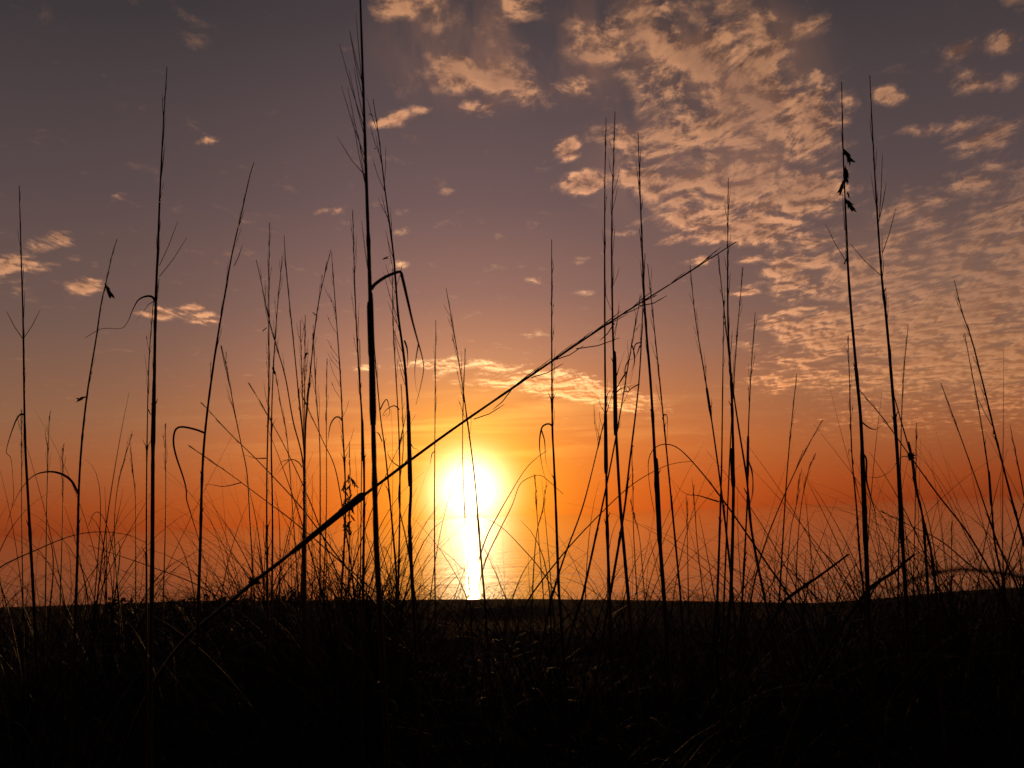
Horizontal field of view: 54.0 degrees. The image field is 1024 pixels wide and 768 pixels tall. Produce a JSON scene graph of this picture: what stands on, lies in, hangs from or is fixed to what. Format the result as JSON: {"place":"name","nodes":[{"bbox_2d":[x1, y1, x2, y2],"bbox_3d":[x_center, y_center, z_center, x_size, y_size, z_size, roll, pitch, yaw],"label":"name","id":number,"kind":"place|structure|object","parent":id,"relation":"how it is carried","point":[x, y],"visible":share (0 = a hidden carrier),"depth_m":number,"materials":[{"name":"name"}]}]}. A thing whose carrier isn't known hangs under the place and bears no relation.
{"place":"outdoors","nodes":[
{"label":"outdoors","id":0,"kind":"place"},
{"bbox_2d":[0,496,1023,606],"bbox_3d":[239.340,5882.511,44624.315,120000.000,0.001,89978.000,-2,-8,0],"label":"sea","id":1,"kind":"structure","parent":0,"point":[515,557],"depth_m":110.19,"materials":[{"name":"orange liquid"}]},
{"bbox_2d":[0,353,1023,767],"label":"beach","id":2,"kind":"structure","parent":0,"point":[538,620],"depth_m":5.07,"materials":[{"name":"black plant"}]},
{"bbox_2d":[17,410,23,667],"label":"grass stalk","id":3,"kind":"object","parent":2,"relation":"on","point":[21,421],"depth_m":4.15,"materials":[{"name":"black plant"}]},
{"bbox_2d":[6,186,40,767],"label":"sea oat stalk","id":4,"kind":"object","parent":2,"relation":"on","point":[33,599],"visible":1,"depth_m":1.97,"materials":[{"name":"black plant"}]},
{"bbox_2d":[43,410,50,715],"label":"grass stalk","id":5,"kind":"object","parent":2,"relation":"on","point":[46,547],"depth_m":3.84,"materials":[{"name":"black plant"}]},
{"bbox_2d":[5,240,116,767],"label":"sea oat stalk","id":6,"kind":"object","parent":2,"relation":"on","point":[109,293],"visible":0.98,"depth_m":2.21,"materials":[{"name":"black plant"}]},
{"bbox_2d":[57,445,65,697],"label":"grass stalk","id":7,"kind":"object","parent":2,"relation":"on","point":[61,550],"depth_m":4.34,"materials":[{"name":"black plant"}]},
{"bbox_2d":[0,531,145,767],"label":"grass shoot","id":8,"kind":"object","parent":2,"relation":"on","point":[10,618],"depth_m":2.94,"materials":[{"name":"black plant"}]},
{"bbox_2d":[88,512,127,716],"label":"grass shoot","id":9,"kind":"object","parent":2,"relation":"on","point":[119,605],"depth_m":3.34,"materials":[{"name":"black plant"}]},
{"bbox_2d":[114,434,132,710],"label":"grass stalk","id":10,"kind":"object","parent":2,"relation":"on","point":[115,549],"depth_m":3.96,"materials":[{"name":"black plant"}]},
{"bbox_2d":[130,448,135,698],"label":"grass stalk","id":11,"kind":"object","parent":2,"relation":"on","point":[135,539],"depth_m":4.29,"materials":[{"name":"black plant"}]},
{"bbox_2d":[85,70,185,767],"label":"sea oat stalk","id":12,"kind":"object","parent":2,"relation":"on","point":[151,596],"visible":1,"depth_m":1.47,"materials":[{"name":"black plant"}]},
{"bbox_2d":[141,302,153,767],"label":"grass stalk","id":13,"kind":"object","parent":2,"relation":"on","point":[146,637],"depth_m":2.16,"materials":[{"name":"black plant"}]},
{"bbox_2d":[160,424,167,707],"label":"grass stalk","id":14,"kind":"object","parent":2,"relation":"on","point":[165,460],"depth_m":3.99,"materials":[{"name":"black plant"}]},
{"bbox_2d":[88,545,309,707],"bbox_3d":[-0.940,0.854,3.120,0.764,0.730,0.004,-2,-8,0],"label":"grass shoot","id":15,"kind":"object","parent":2,"relation":"on","point":[201,587],"depth_m":3.15,"materials":[{"name":"black plant"}]},
{"bbox_2d":[172,163,253,767],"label":"sea oat stalk","id":16,"kind":"object","parent":2,"relation":"on","point":[198,591],"visible":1,"depth_m":1.86,"materials":[{"name":"black plant"}]},
{"bbox_2d":[193,346,259,737],"bbox_3d":[-0.977,0.565,3.454,0.132,1.391,0.496,2,-9,-30],"label":"grass stalk","id":17,"kind":"object","parent":2,"relation":"on","point":[225,359],"depth_m":3.38,"materials":[{"name":"black plant"}]},
{"bbox_2d":[241,223,271,767],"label":"sea oat stalk","id":18,"kind":"object","parent":2,"relation":"on","point":[267,583],"visible":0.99,"depth_m":2.58,"materials":[{"name":"black plant"}]},
{"bbox_2d":[269,260,282,767],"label":"grass stalk","id":19,"kind":"object","parent":2,"relation":"on","point":[271,695],"depth_m":2.69,"materials":[{"name":"black plant"}]},
{"bbox_2d":[256,260,309,767],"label":"grass stalk","id":20,"kind":"object","parent":2,"relation":"on","point":[307,680],"depth_m":2.62,"materials":[{"name":"black plant"}]},
{"bbox_2d":[275,371,301,655],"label":"grass stalk","id":21,"kind":"object","parent":2,"relation":"on","point":[290,485],"depth_m":3.93,"materials":[{"name":"black plant"}]},
{"bbox_2d":[283,237,306,767],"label":"grass stalk","id":22,"kind":"object","parent":2,"relation":"on","point":[299,406],"depth_m":2.50,"materials":[{"name":"black plant"}]},
{"bbox_2d":[296,322,303,672],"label":"grass stalk","id":23,"kind":"object","parent":2,"relation":"on","point":[302,383],"depth_m":3.58,"materials":[{"name":"black plant"}]},
{"bbox_2d":[297,315,308,701],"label":"grass stalk","id":24,"kind":"object","parent":2,"relation":"on","point":[306,354],"depth_m":3.31,"materials":[{"name":"black plant"}]},
{"bbox_2d":[302,250,330,767],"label":"sea oat stalk","id":25,"kind":"object","parent":2,"relation":"on","point":[307,404],"visible":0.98,"depth_m":2.35,"materials":[{"name":"black plant"}]},
{"bbox_2d":[311,334,321,741],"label":"grass stalk","id":26,"kind":"object","parent":2,"relation":"on","point":[320,490],"depth_m":3.22,"materials":[{"name":"black plant"}]},
{"bbox_2d":[277,393,365,713],"bbox_3d":[-0.570,0.617,2.897,0.266,1.207,0.230,-2,-8,0],"label":"grass stalk","id":27,"kind":"object","parent":2,"relation":"on","point":[343,518],"depth_m":2.96,"materials":[{"name":"black plant"}]},
{"bbox_2d":[247,382,399,738],"bbox_3d":[-0.606,0.592,3.079,0.488,1.252,0.250,-4,-8,12],"label":"grass stalk","id":28,"kind":"object","parent":2,"relation":"on","point":[314,514],"depth_m":3.18,"materials":[{"name":"black plant"}]},
{"bbox_2d":[321,361,328,653],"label":"grass stalk","id":29,"kind":"object","parent":2,"relation":"on","point":[326,474],"depth_m":3.95,"materials":[{"name":"black plant"}]},
{"bbox_2d":[200,402,455,767],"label":"grass stalk","id":30,"kind":"object","parent":2,"relation":"on","point":[369,596],"depth_m":2.67,"materials":[{"name":"black plant"}]},
{"bbox_2d":[188,445,478,765],"bbox_3d":[-0.539,0.700,3.044,0.879,1.059,0.267,-2,-8,0],"label":"grass stalk","id":31,"kind":"object","parent":2,"relation":"on","point":[354,574],"depth_m":3.04,"materials":[{"name":"black plant"}]},
{"bbox_2d":[324,252,353,765],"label":"sea oat stalk","id":32,"kind":"object","parent":2,"relation":"on","point":[343,552],"visible":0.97,"depth_m":2.63,"materials":[{"name":"black plant"}]},
{"bbox_2d":[341,443,358,766],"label":"grass stalk","id":33,"kind":"object","parent":2,"relation":"on","point":[348,530],"depth_m":2.98,"materials":[{"name":"black plant"}]},
{"bbox_2d":[350,210,366,767],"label":"sea oat stalk","id":34,"kind":"object","parent":2,"relation":"on","point":[363,455],"visible":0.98,"depth_m":2.20,"materials":[{"name":"black plant"}]},
{"bbox_2d":[359,339,361,633],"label":"grass stalk","id":35,"kind":"object","parent":2,"relation":"on","point":[361,515],"depth_m":3.44,"materials":[{"name":"black plant"}]},
{"bbox_2d":[337,0,423,767],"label":"sea oat stalk","id":36,"kind":"object","parent":2,"relation":"on","point":[371,356],"visible":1,"depth_m":1.06,"materials":[{"name":"black plant"}]},
{"bbox_2d":[374,342,397,767],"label":"grass stalk","id":37,"kind":"object","parent":2,"relation":"on","point":[394,644],"depth_m":2.26,"materials":[{"name":"black plant"}]},
{"bbox_2d":[367,99,422,767],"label":"sea oat stalk","id":38,"kind":"object","parent":2,"relation":"on","point":[409,468],"visible":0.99,"depth_m":1.61,"materials":[{"name":"black plant"}]},
{"bbox_2d":[383,269,406,766],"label":"grass stalk","id":39,"kind":"object","parent":2,"relation":"on","point":[399,558],"depth_m":2.47,"materials":[{"name":"black plant"}]},
{"bbox_2d":[398,384,432,767],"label":"grass stalk","id":40,"kind":"object","parent":2,"relation":"on","point":[414,587],"depth_m":2.94,"materials":[{"name":"black plant"}]},
{"bbox_2d":[117,242,735,767],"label":"fallen stalk","id":41,"kind":"object","parent":2,"relation":"on","point":[349,506],"visible":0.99,"depth_m":2.01,"materials":[{"name":"black plant"}]},
{"bbox_2d":[431,323,437,724],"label":"grass stalk","id":42,"kind":"object","parent":2,"relation":"on","point":[434,506],"depth_m":3.61,"materials":[{"name":"black plant"}]},
{"bbox_2d":[462,349,477,743],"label":"grass stalk","id":43,"kind":"object","parent":2,"relation":"on","point":[466,546],"depth_m":3.39,"materials":[{"name":"black plant"}]},
{"bbox_2d":[445,289,495,767],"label":"grass stalk","id":44,"kind":"object","parent":2,"relation":"on","point":[488,654],"depth_m":2.35,"materials":[{"name":"black plant"}]},
{"bbox_2d":[443,451,545,760],"bbox_3d":[-0.049,0.682,2.836,0.340,0.977,0.004,-2,-8,0],"label":"grass shoot","id":45,"kind":"object","parent":2,"relation":"on","point":[468,598],"depth_m":2.85,"materials":[{"name":"black plant"}]},
{"bbox_2d":[453,475,562,764],"bbox_3d":[-0.013,0.735,2.929,0.364,0.929,0.004,-2,-8,0],"label":"grass shoot","id":46,"kind":"object","parent":2,"relation":"on","point":[476,596],"depth_m":2.94,"materials":[{"name":"black plant"}]},
{"bbox_2d":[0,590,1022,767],"bbox_3d":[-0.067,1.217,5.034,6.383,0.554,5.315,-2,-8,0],"label":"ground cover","id":47,"kind":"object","parent":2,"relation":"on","point":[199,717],"visible":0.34,"depth_m":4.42,"materials":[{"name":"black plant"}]},
{"bbox_2d":[529,485,546,705],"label":"grass stalk","id":48,"kind":"object","parent":2,"relation":"on","point":[533,578],"depth_m":3.81,"materials":[{"name":"black plant"}]},
{"bbox_2d":[534,474,548,671],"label":"grass stalk","id":49,"kind":"object","parent":2,"relation":"on","point":[539,544],"depth_m":4.77,"materials":[{"name":"black plant"}]},
{"bbox_2d":[481,515,621,766],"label":"grass shoot","id":50,"kind":"object","parent":2,"relation":"on","point":[568,615],"depth_m":3.03,"materials":[{"name":"black plant"}]},
{"bbox_2d":[539,239,571,767],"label":"sea oat stalk","id":51,"kind":"object","parent":2,"relation":"on","point":[551,424],"visible":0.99,"depth_m":2.14,"materials":[{"name":"black plant"}]},
{"bbox_2d":[525,386,621,767],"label":"grass stalk","id":52,"kind":"object","parent":2,"relation":"on","point":[541,646],"depth_m":2.36,"materials":[{"name":"black plant"}]},
{"bbox_2d":[486,461,690,767],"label":"grass shoot","id":53,"kind":"object","parent":2,"relation":"on","point":[527,602],"depth_m":2.54,"materials":[{"name":"black plant"}]},
{"bbox_2d":[543,296,640,767],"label":"sea oat stalk","id":54,"kind":"object","parent":2,"relation":"on","point":[577,610],"visible":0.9,"depth_m":2.36,"materials":[{"name":"black plant"}]},
{"bbox_2d":[602,128,617,767],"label":"sea oat stalk","id":55,"kind":"object","parent":2,"relation":"on","point":[608,576],"visible":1,"depth_m":1.97,"materials":[{"name":"black plant"}]},
{"bbox_2d":[587,260,644,767],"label":"sea oat stalk","id":56,"kind":"object","parent":2,"relation":"on","point":[604,626],"visible":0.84,"depth_m":2.27,"materials":[{"name":"black plant"}]},
{"bbox_2d":[606,117,644,767],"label":"sea oat stalk","id":57,"kind":"object","parent":2,"relation":"on","point":[615,414],"visible":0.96,"depth_m":1.93,"materials":[{"name":"black plant"}]},
{"bbox_2d":[632,449,641,677],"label":"grass stalk","id":58,"kind":"object","parent":2,"relation":"on","point":[634,558],"depth_m":4.57,"materials":[{"name":"black plant"}]},
{"bbox_2d":[630,497,649,670],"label":"grass stalk","id":59,"kind":"object","parent":2,"relation":"on","point":[641,561],"depth_m":4.95,"materials":[{"name":"black plant"}]},
{"bbox_2d":[636,134,675,767],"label":"sea oat stalk","id":60,"kind":"object","parent":2,"relation":"on","point":[658,518],"visible":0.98,"depth_m":1.66,"materials":[{"name":"black plant"}]},
{"bbox_2d":[647,264,692,767],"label":"grass stalk","id":61,"kind":"object","parent":2,"relation":"on","point":[680,596],"depth_m":2.46,"materials":[{"name":"black plant"}]},
{"bbox_2d":[685,497,691,672],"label":"grass stalk","id":62,"kind":"object","parent":2,"relation":"on","point":[686,500],"depth_m":4.71,"materials":[{"name":"black plant"}]},
{"bbox_2d":[672,304,725,760],"bbox_3d":[0.516,0.443,2.440,0.104,1.276,0.337,0,-8,-17],"label":"grass stalk","id":63,"kind":"object","parent":2,"relation":"on","point":[715,614],"depth_m":2.44,"materials":[{"name":"black plant"}]},
{"bbox_2d":[692,482,709,662],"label":"grass stalk","id":64,"kind":"object","parent":2,"relation":"on","point":[699,566],"depth_m":4.52,"materials":[{"name":"black plant"}]},
{"bbox_2d":[689,268,745,767],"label":"grass stalk","id":65,"kind":"object","parent":2,"relation":"on","point":[733,604],"depth_m":2.40,"materials":[{"name":"black plant"}]},
{"bbox_2d":[719,178,735,767],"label":"sea oat stalk","id":66,"kind":"object","parent":2,"relation":"on","point":[732,460],"visible":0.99,"depth_m":1.86,"materials":[{"name":"black plant"}]},
{"bbox_2d":[722,266,742,766],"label":"grass stalk","id":67,"kind":"object","parent":2,"relation":"on","point":[728,493],"depth_m":3.10,"materials":[{"name":"black plant"}]},
{"bbox_2d":[737,318,756,767],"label":"grass stalk","id":68,"kind":"object","parent":2,"relation":"on","point":[745,551],"depth_m":2.54,"materials":[{"name":"black plant"}]},
{"bbox_2d":[648,444,856,767],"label":"grass shoot","id":69,"kind":"object","parent":2,"relation":"on","point":[818,658],"depth_m":1.96,"materials":[{"name":"black plant"}]},
{"bbox_2d":[718,255,799,767],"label":"sea oat stalk","id":70,"kind":"object","parent":2,"relation":"on","point":[773,633],"visible":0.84,"depth_m":2.17,"materials":[{"name":"black plant"}]},
{"bbox_2d":[708,554,848,767],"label":"grass blade","id":71,"kind":"object","parent":2,"relation":"on","point":[784,601],"visible":0.99,"depth_m":1.95,"materials":[{"name":"black plant"}]},
{"bbox_2d":[735,421,822,767],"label":"grass stalk","id":72,"kind":"object","parent":2,"relation":"on","point":[799,461],"depth_m":2.98,"materials":[{"name":"black plant"}]},
{"bbox_2d":[768,374,796,767],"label":"grass stalk","id":73,"kind":"object","parent":2,"relation":"on","point":[790,433],"depth_m":2.87,"materials":[{"name":"black plant"}]},
{"bbox_2d":[782,473,800,663],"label":"grass stalk","id":74,"kind":"object","parent":2,"relation":"on","point":[789,545],"depth_m":4.75,"materials":[{"name":"black plant"}]},
{"bbox_2d":[795,453,815,658],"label":"grass stalk","id":75,"kind":"object","parent":2,"relation":"on","point":[798,532],"depth_m":4.59,"materials":[{"name":"black plant"}]},
{"bbox_2d":[777,554,914,767],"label":"grass blade","id":76,"kind":"object","parent":2,"relation":"on","point":[822,659],"visible":0.88,"depth_m":1.84,"materials":[{"name":"black plant"}]},
{"bbox_2d":[826,82,898,767],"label":"sea oat stalk","id":77,"kind":"object","parent":2,"relation":"on","point":[863,470],"visible":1,"depth_m":1.48,"materials":[{"name":"black plant"}]},
{"bbox_2d":[847,336,883,765],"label":"grass stalk","id":78,"kind":"object","parent":2,"relation":"on","point":[859,551],"depth_m":2.57,"materials":[{"name":"black plant"}]},
{"bbox_2d":[852,76,918,767],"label":"sea oat stalk","id":79,"kind":"object","parent":2,"relation":"on","point":[904,575],"visible":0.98,"depth_m":1.56,"materials":[{"name":"black plant"}]},
{"bbox_2d":[897,329,907,757],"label":"grass stalk","id":80,"kind":"object","parent":2,"relation":"on","point":[899,537],"depth_m":3.15,"materials":[{"name":"black plant"}]},
{"bbox_2d":[913,422,917,637],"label":"grass stalk","id":81,"kind":"object","parent":2,"relation":"on","point":[916,431],"depth_m":4.23,"materials":[{"name":"black plant"}]},
{"bbox_2d":[895,399,947,767],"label":"sea oat stalk","id":82,"kind":"object","parent":2,"relation":"on","point":[910,456],"visible":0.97,"depth_m":2.05,"materials":[{"name":"black plant"}]},
{"bbox_2d":[908,441,948,767],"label":"sea oat stalk","id":83,"kind":"object","parent":2,"relation":"on","point":[938,633],"visible":0.69,"depth_m":2.09,"materials":[{"name":"black plant"}]},
{"bbox_2d":[860,391,1023,634],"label":"grass stalk","id":84,"kind":"object","parent":2,"relation":"on","point":[996,582],"depth_m":2.25,"materials":[{"name":"black plant"}]},
{"bbox_2d":[950,522,952,630],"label":"grass stalk","id":85,"kind":"object","parent":2,"relation":"on","point":[951,561],"depth_m":4.20,"materials":[{"name":"black plant"}]},
{"bbox_2d":[880,510,1023,652],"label":"grass stalk","id":86,"kind":"object","parent":2,"relation":"on","point":[972,567],"depth_m":2.54,"materials":[{"name":"black plant"}]},
{"bbox_2d":[890,567,1023,591],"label":"grass shoot","id":87,"kind":"object","parent":2,"relation":"on","point":[996,572],"depth_m":0.35,"materials":[{"name":"black plant"}]},
{"bbox_2d":[939,382,1023,609],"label":"grass stalk","id":88,"kind":"object","parent":2,"relation":"on","point":[1009,569],"depth_m":2.61,"materials":[{"name":"black plant"}]},
{"bbox_2d":[954,280,1023,546],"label":"sea oat stalk","id":89,"kind":"object","parent":2,"relation":"on","point":[1009,490],"visible":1,"depth_m":1.96,"materials":[{"name":"black plant"}]},
{"bbox_2d":[963,333,1015,767],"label":"grass stalk","id":90,"kind":"object","parent":2,"relation":"on","point":[1005,602],"depth_m":2.55,"materials":[{"name":"black plant"}]},
{"bbox_2d":[1010,426,1023,496],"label":"grass stalk","id":91,"kind":"object","parent":2,"relation":"on","point":[1017,462],"depth_m":2.17,"materials":[{"name":"black plant"}]},
{"bbox_2d":[0,0,1023,536],"label":"sky","id":92,"kind":"structure","parent":0,"point":[493,117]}
]}

